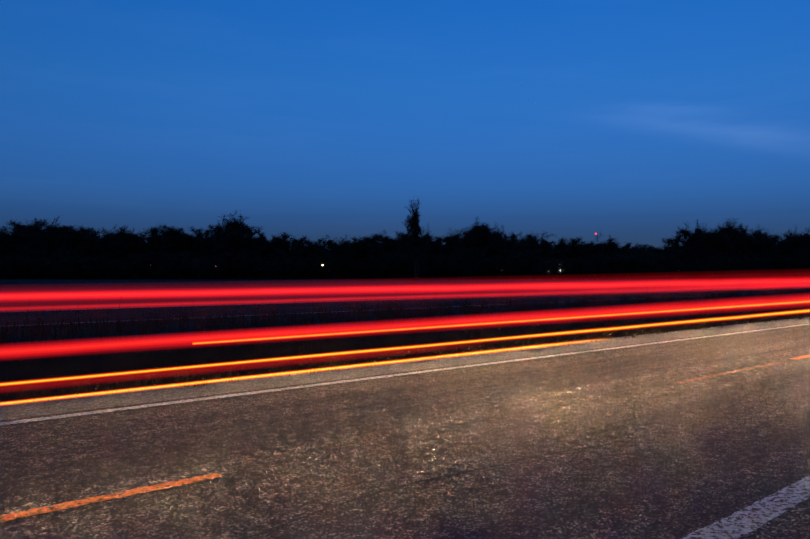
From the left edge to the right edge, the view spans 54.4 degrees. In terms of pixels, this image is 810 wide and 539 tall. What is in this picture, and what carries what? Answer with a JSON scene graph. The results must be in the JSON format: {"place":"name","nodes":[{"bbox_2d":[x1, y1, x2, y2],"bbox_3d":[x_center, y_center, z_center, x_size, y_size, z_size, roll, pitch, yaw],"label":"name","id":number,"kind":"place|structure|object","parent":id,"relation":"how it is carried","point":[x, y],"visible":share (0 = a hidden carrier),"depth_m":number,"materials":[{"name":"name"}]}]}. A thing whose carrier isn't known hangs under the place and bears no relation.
{"place":"outdoors","nodes":[
{"label":"outdoors","id":0,"kind":"place"},
{"bbox_2d":[1,272,805,277],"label":"woodland rise","id":1,"kind":"structure","parent":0,"point":[511,276],"depth_m":228.73,"materials":[{"name":"black plant"}]},
{"bbox_2d":[0,323,809,538],"bbox_3d":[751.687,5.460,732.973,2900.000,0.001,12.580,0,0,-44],"label":"road","id":2,"kind":"structure","parent":0,"point":[749,449],"depth_m":6.72,"materials":[{"name":"grey asphalt"}]},
{"bbox_2d":[0,473,222,521],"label":"dash","id":3,"kind":"object","parent":2,"relation":"on","point":[52,508],"visible":1,"depth_m":5.39,"materials":[{"name":"orange paint"}]},
{"bbox_2d":[0,338,805,538],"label":"asphalt cracks","id":4,"kind":"object","parent":2,"relation":"on","point":[442,476],"visible":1,"depth_m":6.57,"materials":[{"name":"grey asphalt"}]},
{"bbox_2d":[0,324,809,424],"bbox_3d":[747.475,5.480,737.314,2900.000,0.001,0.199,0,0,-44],"label":"edge line","id":5,"kind":"object","parent":2,"relation":"on","point":[124,408],"visible":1,"depth_m":10.78,"materials":[{"name":"white paint"}]},
{"bbox_2d":[674,362,779,383],"bbox_3d":[5.134,1.597,12.301,3.700,0.001,0.154,0,0,-44],"label":"road marking","id":6,"kind":"object","parent":2,"relation":"on","point":[716,375],"visible":1,"depth_m":12.08,"materials":[{"name":"orange paint"}]},
{"bbox_2d":[682,476,809,538],"bbox_3d":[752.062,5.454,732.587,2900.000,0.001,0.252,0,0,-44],"label":"edge line","id":7,"kind":"object","parent":2,"relation":"on","point":[753,517],"visible":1,"depth_m":5.00,"materials":[{"name":"white paint"}]},
{"bbox_2d":[0,278,809,403],"bbox_3d":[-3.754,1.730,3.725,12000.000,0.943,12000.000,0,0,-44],"label":"ground","id":8,"kind":"structure","parent":0,"point":[16,294],"depth_m":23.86,"materials":[{"name":"plant"}]},
{"bbox_2d":[0,227,16,253],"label":"bare tree","id":9,"kind":"object","parent":8,"relation":"on","point":[2,236],"visible":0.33,"depth_m":194.15,"materials":[{"name":"black plant"}]},
{"bbox_2d":[4,219,30,277],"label":"dense tree","id":10,"kind":"object","parent":8,"relation":"on","point":[17,224],"visible":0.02,"depth_m":218.89,"materials":[{"name":"black plant"}]},
{"bbox_2d":[6,226,37,277],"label":"dense tree","id":11,"kind":"object","parent":8,"relation":"on","point":[18,237],"visible":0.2,"depth_m":198.98,"materials":[{"name":"black plant"}]},
{"bbox_2d":[12,219,55,278],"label":"bare tree","id":12,"kind":"object","parent":8,"relation":"on","point":[30,229],"visible":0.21,"depth_m":203.32,"materials":[{"name":"black plant"}]},
{"bbox_2d":[0,215,76,278],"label":"bare tree","id":13,"kind":"object","parent":8,"relation":"on","point":[50,230],"visible":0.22,"depth_m":201.17,"materials":[{"name":"black plant"}]},
{"bbox_2d":[15,218,63,278],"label":"bare tree","id":14,"kind":"object","parent":8,"relation":"on","point":[34,239],"visible":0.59,"depth_m":198.58,"materials":[{"name":"black plant"}]},
{"bbox_2d":[52,225,90,278],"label":"dense tree","id":15,"kind":"object","parent":8,"relation":"on","point":[74,237],"visible":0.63,"depth_m":190.19,"materials":[{"name":"black plant"}]},
{"bbox_2d":[56,227,95,276],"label":"dense tree","id":16,"kind":"object","parent":8,"relation":"on","point":[82,241],"visible":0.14,"depth_m":203.13,"materials":[{"name":"black plant"}]},
{"bbox_2d":[75,226,112,278],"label":"bare tree","id":17,"kind":"object","parent":8,"relation":"on","point":[91,239],"visible":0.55,"depth_m":191.05,"materials":[{"name":"black plant"}]},
{"bbox_2d":[98,231,113,278],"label":"dense tree","id":18,"kind":"object","parent":8,"relation":"on","point":[105,236],"visible":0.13,"depth_m":198.65,"materials":[{"name":"black plant"}]},
{"bbox_2d":[97,232,119,278],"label":"dense tree","id":19,"kind":"object","parent":8,"relation":"on","point":[109,240],"visible":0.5,"depth_m":192.56,"materials":[{"name":"black plant"}]},
{"bbox_2d":[109,226,140,278],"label":"dense tree","id":20,"kind":"object","parent":8,"relation":"on","point":[126,244],"visible":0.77,"depth_m":189.77,"materials":[{"name":"black plant"}]},
{"bbox_2d":[131,233,146,278],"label":"dense tree","id":21,"kind":"object","parent":8,"relation":"on","point":[142,248],"visible":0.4,"depth_m":191.79,"materials":[{"name":"black plant"}]},
{"bbox_2d":[137,227,168,278],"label":"dense tree","id":22,"kind":"object","parent":8,"relation":"on","point":[156,244],"visible":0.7,"depth_m":190.07,"materials":[{"name":"black plant"}]},
{"bbox_2d":[162,226,191,278],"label":"dense tree","id":23,"kind":"object","parent":8,"relation":"on","point":[175,242],"visible":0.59,"depth_m":195.13,"materials":[{"name":"black plant"}]},
{"bbox_2d":[161,225,197,278],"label":"dense tree","id":24,"kind":"object","parent":8,"relation":"on","point":[190,239],"visible":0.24,"depth_m":197.73,"materials":[{"name":"black plant"}]},
{"bbox_2d":[161,227,199,278],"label":"bare tree","id":25,"kind":"object","parent":8,"relation":"on","point":[188,248],"visible":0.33,"depth_m":199.53,"materials":[{"name":"black plant"}]},
{"bbox_2d":[187,227,205,251],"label":"dense tree","id":26,"kind":"object","parent":8,"relation":"on","point":[198,234],"visible":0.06,"depth_m":213.83,"materials":[{"name":"black plant"}]},
{"bbox_2d":[194,228,218,276],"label":"dense tree","id":27,"kind":"object","parent":8,"relation":"on","point":[203,245],"visible":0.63,"depth_m":192.48,"materials":[{"name":"black plant"}]},
{"bbox_2d":[190,215,254,278],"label":"bare tree","id":28,"kind":"object","parent":8,"relation":"on","point":[235,229],"visible":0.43,"depth_m":197.43,"materials":[{"name":"black plant"}]},
{"bbox_2d":[210,225,244,258],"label":"bare tree","id":29,"kind":"object","parent":8,"relation":"on","point":[227,240],"visible":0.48,"depth_m":192.43,"materials":[{"name":"black plant"}]},
{"bbox_2d":[206,218,264,277],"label":"bare tree","id":30,"kind":"object","parent":8,"relation":"on","point":[216,228],"visible":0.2,"depth_m":202.62,"materials":[{"name":"black plant"}]},
{"bbox_2d":[209,209,262,278],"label":"bare tree","id":31,"kind":"object","parent":8,"relation":"on","point":[237,220],"visible":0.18,"depth_m":198.33,"materials":[{"name":"black plant"}]},
{"bbox_2d":[233,228,266,278],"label":"dense tree","id":32,"kind":"object","parent":8,"relation":"on","point":[251,247],"visible":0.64,"depth_m":189.38,"materials":[{"name":"black plant"}]},
{"bbox_2d":[242,234,268,278],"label":"dense tree","id":33,"kind":"object","parent":8,"relation":"on","point":[260,239],"visible":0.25,"depth_m":203.23,"materials":[{"name":"black plant"}]},
{"bbox_2d":[260,233,291,278],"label":"dense tree","id":34,"kind":"object","parent":8,"relation":"on","point":[272,245],"visible":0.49,"depth_m":200.22,"materials":[{"name":"black plant"}]},
{"bbox_2d":[265,237,292,278],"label":"dense tree","id":35,"kind":"object","parent":8,"relation":"on","point":[286,242],"visible":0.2,"depth_m":200.89,"materials":[{"name":"black plant"}]},
{"bbox_2d":[291,234,308,277],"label":"dense tree","id":36,"kind":"object","parent":8,"relation":"on","point":[297,242],"visible":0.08,"depth_m":224.05,"materials":[{"name":"black plant"}]},
{"bbox_2d":[292,238,321,278],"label":"dense tree","id":37,"kind":"object","parent":8,"relation":"on","point":[308,249],"visible":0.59,"depth_m":189.17,"materials":[{"name":"black plant"}]},
{"bbox_2d":[299,257,338,278],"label":"bush","id":38,"kind":"object","parent":8,"relation":"on","point":[322,269],"visible":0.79,"depth_m":186.24,"materials":[{"name":"black plant"}]},
{"bbox_2d":[302,239,343,278],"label":"bare tree","id":39,"kind":"object","parent":8,"relation":"on","point":[331,246],"visible":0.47,"depth_m":192.67,"materials":[{"name":"black plant"}]},
{"bbox_2d":[315,254,340,278],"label":"dense tree","id":40,"kind":"object","parent":8,"relation":"on","point":[321,259],"visible":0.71,"depth_m":187.63,"materials":[{"name":"black plant"}]},
{"bbox_2d":[319,235,340,277],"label":"bare tree","id":41,"kind":"object","parent":8,"relation":"on","point":[329,242],"visible":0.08,"depth_m":210.27,"materials":[{"name":"black plant"}]},
{"bbox_2d":[322,234,354,278],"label":"bare tree","id":42,"kind":"object","parent":8,"relation":"on","point":[345,244],"visible":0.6,"depth_m":191.90,"materials":[{"name":"black plant"}]},
{"bbox_2d":[343,237,388,278],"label":"dense tree","id":43,"kind":"object","parent":8,"relation":"on","point":[361,249],"visible":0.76,"depth_m":188.40,"materials":[{"name":"black plant"}]},
{"bbox_2d":[359,233,382,278],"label":"dense tree","id":44,"kind":"object","parent":8,"relation":"on","point":[370,240],"visible":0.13,"depth_m":204.59,"materials":[{"name":"black plant"}]},
{"bbox_2d":[369,229,403,275],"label":"bare tree","id":45,"kind":"object","parent":8,"relation":"on","point":[380,247],"visible":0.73,"depth_m":191.90,"materials":[{"name":"black plant"}]},
{"bbox_2d":[0,317,809,419],"bbox_3d":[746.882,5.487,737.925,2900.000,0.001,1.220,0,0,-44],"label":"gravel shoulder","id":46,"kind":"object","parent":8,"relation":"on","point":[45,406],"depth_m":11.76},
{"bbox_2d":[386,235,431,278],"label":"bare tree","id":47,"kind":"object","parent":8,"relation":"on","point":[401,243],"visible":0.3,"depth_m":194.59,"materials":[{"name":"black plant"}]},
{"bbox_2d":[389,252,429,278],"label":"bush","id":48,"kind":"object","parent":8,"relation":"on","point":[421,270],"visible":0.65,"depth_m":181.69,"materials":[{"name":"black plant"}]},
{"bbox_2d":[405,199,421,279],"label":"slim tree","id":49,"kind":"object","parent":8,"relation":"on","point":[418,236],"visible":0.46,"depth_m":150.74,"materials":[{"name":"black plant"}]},
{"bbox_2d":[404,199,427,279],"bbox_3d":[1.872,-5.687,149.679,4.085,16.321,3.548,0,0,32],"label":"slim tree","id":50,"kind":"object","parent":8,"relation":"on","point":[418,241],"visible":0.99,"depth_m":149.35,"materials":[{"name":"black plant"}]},
{"bbox_2d":[394,235,439,278],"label":"bare tree","id":51,"kind":"object","parent":8,"relation":"on","point":[421,252],"visible":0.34,"depth_m":190.06,"materials":[{"name":"black plant"}]},
{"bbox_2d":[425,239,450,278],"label":"dense tree","id":52,"kind":"object","parent":8,"relation":"on","point":[436,246],"visible":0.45,"depth_m":192.29,"materials":[{"name":"black plant"}]},
{"bbox_2d":[439,232,460,273],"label":"dense tree","id":53,"kind":"object","parent":8,"relation":"on","point":[449,241],"visible":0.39,"depth_m":205.55,"materials":[{"name":"black plant"}]},
{"bbox_2d":[454,227,489,278],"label":"bare tree","id":54,"kind":"object","parent":8,"relation":"on","point":[470,241],"visible":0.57,"depth_m":191.90,"materials":[{"name":"black plant"}]},
{"bbox_2d":[455,216,503,278],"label":"bare tree","id":55,"kind":"object","parent":8,"relation":"on","point":[482,233],"visible":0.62,"depth_m":194.40,"materials":[{"name":"black plant"}]},
{"bbox_2d":[462,252,505,278],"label":"bush","id":56,"kind":"object","parent":8,"relation":"on","point":[484,262],"visible":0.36,"depth_m":185.79,"materials":[{"name":"black plant"}]},
{"bbox_2d":[481,225,499,278],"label":"dense tree","id":57,"kind":"object","parent":8,"relation":"on","point":[488,245],"visible":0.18,"depth_m":196.49,"materials":[{"name":"black plant"}]},
{"bbox_2d":[479,256,505,278],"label":"bush","id":58,"kind":"object","parent":8,"relation":"on","point":[490,268],"visible":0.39,"depth_m":185.79,"materials":[{"name":"black plant"}]},
{"bbox_2d":[476,252,524,278],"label":"bush","id":59,"kind":"object","parent":8,"relation":"on","point":[500,270],"visible":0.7,"depth_m":184.54,"materials":[{"name":"black plant"}]},
{"bbox_2d":[491,250,511,278],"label":"dense tree","id":60,"kind":"object","parent":8,"relation":"on","point":[502,255],"visible":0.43,"depth_m":187.74,"materials":[{"name":"black plant"}]},
{"bbox_2d":[489,224,518,276],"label":"bare tree","id":61,"kind":"object","parent":8,"relation":"on","point":[510,242],"visible":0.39,"depth_m":201.23,"materials":[{"name":"black plant"}]},
{"bbox_2d":[499,227,509,278],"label":"slim tree","id":62,"kind":"object","parent":8,"relation":"on","point":[504,244],"visible":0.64,"depth_m":191.42,"materials":[{"name":"black plant"}]},
{"bbox_2d":[515,259,537,278],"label":"bush","id":63,"kind":"object","parent":8,"relation":"on","point":[531,267],"visible":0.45,"depth_m":186.06,"materials":[{"name":"black plant"}]},
{"bbox_2d":[521,234,538,277],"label":"bare tree","id":64,"kind":"object","parent":8,"relation":"on","point":[528,245],"visible":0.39,"depth_m":197.00,"materials":[{"name":"black plant"}]},
{"bbox_2d":[514,230,555,277],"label":"bare tree","id":65,"kind":"object","parent":8,"relation":"on","point":[527,238],"visible":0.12,"depth_m":215.49,"materials":[{"name":"black plant"}]},
{"bbox_2d":[529,258,553,278],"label":"bush","id":66,"kind":"object","parent":8,"relation":"on","point":[538,273],"visible":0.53,"depth_m":184.38,"materials":[{"name":"black plant"}]},
{"bbox_2d":[523,257,568,278],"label":"bush","id":67,"kind":"object","parent":8,"relation":"on","point":[552,268],"visible":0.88,"depth_m":182.59,"materials":[{"name":"black plant"}]},
{"bbox_2d":[537,237,555,249],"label":"dense tree","id":68,"kind":"object","parent":8,"relation":"on","point":[543,245],"visible":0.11,"depth_m":212.68,"materials":[{"name":"black plant"}]},
{"bbox_2d":[539,242,554,274],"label":"dense tree","id":69,"kind":"object","parent":8,"relation":"on","point":[546,251],"visible":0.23,"depth_m":193.75,"materials":[{"name":"black plant"}]},
{"bbox_2d":[546,246,567,276],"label":"dense tree","id":70,"kind":"object","parent":8,"relation":"on","point":[554,254],"visible":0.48,"depth_m":187.77,"materials":[{"name":"black plant"}]},
{"bbox_2d":[553,237,568,278],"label":"dense tree","id":71,"kind":"object","parent":8,"relation":"on","point":[561,245],"visible":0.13,"depth_m":197.74,"materials":[{"name":"black plant"}]},
{"bbox_2d":[546,254,591,278],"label":"bush","id":72,"kind":"object","parent":8,"relation":"on","point":[569,264],"visible":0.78,"depth_m":183.91,"materials":[{"name":"black plant"}]},
{"bbox_2d":[555,237,592,278],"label":"dense tree","id":73,"kind":"object","parent":8,"relation":"on","point":[579,249],"visible":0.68,"depth_m":192.06,"materials":[{"name":"black plant"}]},
{"bbox_2d":[563,256,596,278],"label":"bush","id":74,"kind":"object","parent":8,"relation":"on","point":[581,275],"visible":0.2,"depth_m":188.68,"materials":[{"name":"black plant"}]},
{"bbox_2d":[580,243,599,278],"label":"dense tree","id":75,"kind":"object","parent":8,"relation":"on","point":[588,246],"visible":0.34,"depth_m":193.37,"materials":[{"name":"black plant"}]},
{"bbox_2d":[581,254,613,278],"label":"bush","id":76,"kind":"object","parent":8,"relation":"on","point":[599,272],"visible":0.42,"depth_m":188.02,"materials":[{"name":"black plant"}]},
{"bbox_2d":[594,235,628,278],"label":"bare tree","id":77,"kind":"object","parent":8,"relation":"on","point":[610,245],"visible":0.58,"depth_m":190.13,"materials":[{"name":"black plant"}]},
{"bbox_2d":[600,257,641,278],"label":"bush","id":78,"kind":"object","parent":8,"relation":"on","point":[618,269],"visible":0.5,"depth_m":184.13,"materials":[{"name":"black plant"}]},
{"bbox_2d":[615,253,662,278],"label":"bush","id":79,"kind":"object","parent":8,"relation":"on","point":[642,267],"visible":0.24,"depth_m":184.15,"materials":[{"name":"black plant"}]},
{"bbox_2d":[633,257,674,278],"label":"bush","id":80,"kind":"object","parent":8,"relation":"on","point":[648,268],"visible":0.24,"depth_m":185.61,"materials":[{"name":"black plant"}]},
{"bbox_2d":[652,254,698,278],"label":"bush","id":81,"kind":"object","parent":8,"relation":"on","point":[681,269],"visible":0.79,"depth_m":183.97,"materials":[{"name":"black plant"}]},
{"bbox_2d":[662,227,690,278],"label":"bare tree","id":82,"kind":"object","parent":8,"relation":"on","point":[673,242],"visible":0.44,"depth_m":195.47,"materials":[{"name":"black plant"}]},
{"bbox_2d":[673,222,719,278],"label":"bare tree","id":83,"kind":"object","parent":8,"relation":"on","point":[685,233],"visible":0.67,"depth_m":192.41,"materials":[{"name":"black plant"}]},
{"bbox_2d":[683,220,719,278],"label":"bare tree","id":84,"kind":"object","parent":8,"relation":"on","point":[698,229],"visible":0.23,"depth_m":196.76,"materials":[{"name":"black plant"}]},
{"bbox_2d":[687,256,733,278],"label":"bush","id":85,"kind":"object","parent":8,"relation":"on","point":[709,268],"visible":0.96,"depth_m":183.69,"materials":[{"name":"black plant"}]},
{"bbox_2d":[705,218,740,254],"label":"bare tree","id":86,"kind":"object","parent":8,"relation":"on","point":[724,236],"visible":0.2,"depth_m":197.83,"materials":[{"name":"black plant"}]},
{"bbox_2d":[708,254,748,278],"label":"bush","id":87,"kind":"object","parent":8,"relation":"on","point":[729,264],"visible":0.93,"depth_m":183.31,"materials":[{"name":"black plant"}]},
{"bbox_2d":[708,251,750,278],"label":"bush","id":88,"kind":"object","parent":8,"relation":"on","point":[739,263],"visible":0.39,"depth_m":185.84,"materials":[{"name":"black plant"}]},
{"bbox_2d":[712,217,751,278],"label":"bare tree","id":89,"kind":"object","parent":8,"relation":"on","point":[742,246],"visible":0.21,"depth_m":196.43,"materials":[{"name":"black plant"}]},
{"bbox_2d":[719,222,756,277],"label":"bare tree","id":90,"kind":"object","parent":8,"relation":"on","point":[737,234],"visible":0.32,"depth_m":197.58,"materials":[{"name":"black plant"}]},
{"bbox_2d":[731,254,777,278],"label":"bush","id":91,"kind":"object","parent":8,"relation":"on","point":[748,265],"visible":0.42,"depth_m":186.23,"materials":[{"name":"black plant"}]},
{"bbox_2d":[742,252,774,278],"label":"bush","id":92,"kind":"object","parent":8,"relation":"on","point":[755,266],"visible":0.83,"depth_m":184.53,"materials":[{"name":"black plant"}]},
{"bbox_2d":[747,228,778,276],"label":"bare tree","id":93,"kind":"object","parent":8,"relation":"on","point":[755,235],"visible":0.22,"depth_m":197.67,"materials":[{"name":"black plant"}]},
{"bbox_2d":[747,255,778,278],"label":"bush","id":94,"kind":"object","parent":8,"relation":"on","point":[767,273],"visible":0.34,"depth_m":187.63,"materials":[{"name":"black plant"}]},
{"bbox_2d":[755,249,771,278],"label":"dense tree","id":95,"kind":"object","parent":8,"relation":"on","point":[762,252],"visible":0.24,"depth_m":190.66,"materials":[{"name":"black plant"}]},
{"bbox_2d":[755,225,779,278],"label":"bare tree","id":96,"kind":"object","parent":8,"relation":"on","point":[766,237],"visible":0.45,"depth_m":195.28,"materials":[{"name":"black plant"}]},
{"bbox_2d":[760,253,808,278],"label":"bush","id":97,"kind":"object","parent":8,"relation":"on","point":[793,265],"visible":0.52,"depth_m":187.58,"materials":[{"name":"black plant"}]},
{"bbox_2d":[769,257,805,278],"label":"bush","id":98,"kind":"object","parent":8,"relation":"on","point":[789,272],"visible":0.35,"depth_m":188.04,"materials":[{"name":"black plant"}]},
{"bbox_2d":[786,225,806,278],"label":"bare tree","id":99,"kind":"object","parent":8,"relation":"on","point":[794,247],"visible":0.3,"depth_m":197.29,"materials":[{"name":"black plant"}]},
{"bbox_2d":[787,257,809,278],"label":"bush","id":100,"kind":"object","parent":8,"relation":"on","point":[804,264],"visible":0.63,"depth_m":186.34,"materials":[{"name":"black plant"}]},
{"bbox_2d":[791,247,808,278],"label":"dense tree","id":101,"kind":"object","parent":8,"relation":"on","point":[798,253],"visible":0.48,"depth_m":189.30,"materials":[{"name":"black plant"}]},
{"bbox_2d":[797,234,807,276],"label":"slim tree","id":102,"kind":"object","parent":8,"relation":"on","point":[801,248],"visible":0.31,"depth_m":192.03,"materials":[{"name":"black plant"}]},
{"bbox_2d":[798,227,809,278],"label":"bare tree","id":103,"kind":"object","parent":8,"relation":"on","point":[808,237],"visible":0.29,"depth_m":195.06,"materials":[{"name":"black plant"}]},
{"bbox_2d":[0,286,809,327],"bbox_3d":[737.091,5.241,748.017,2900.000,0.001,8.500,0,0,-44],"label":"road","id":104,"kind":"structure","parent":0,"point":[115,313],"depth_m":29.65,"materials":[{"name":"black asphalt"}]},
{"bbox_2d":[13,287,779,311],"bbox_3d":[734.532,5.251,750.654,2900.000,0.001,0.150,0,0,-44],"label":"road line","id":105,"kind":"object","parent":104,"relation":"on","point":[332,301],"depth_m":33.67,"materials":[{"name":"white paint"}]},
{"bbox_2d":[12,292,782,325],"bbox_3d":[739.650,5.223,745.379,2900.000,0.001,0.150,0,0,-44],"label":"road line","id":106,"kind":"object","parent":104,"relation":"on","point":[343,311],"depth_m":24.98,"materials":[{"name":"white paint"}]},
{"bbox_2d":[0,0,809,249],"label":"sky","id":107,"kind":"structure","parent":0,"point":[568,119],"materials":[{"name":"blue"}]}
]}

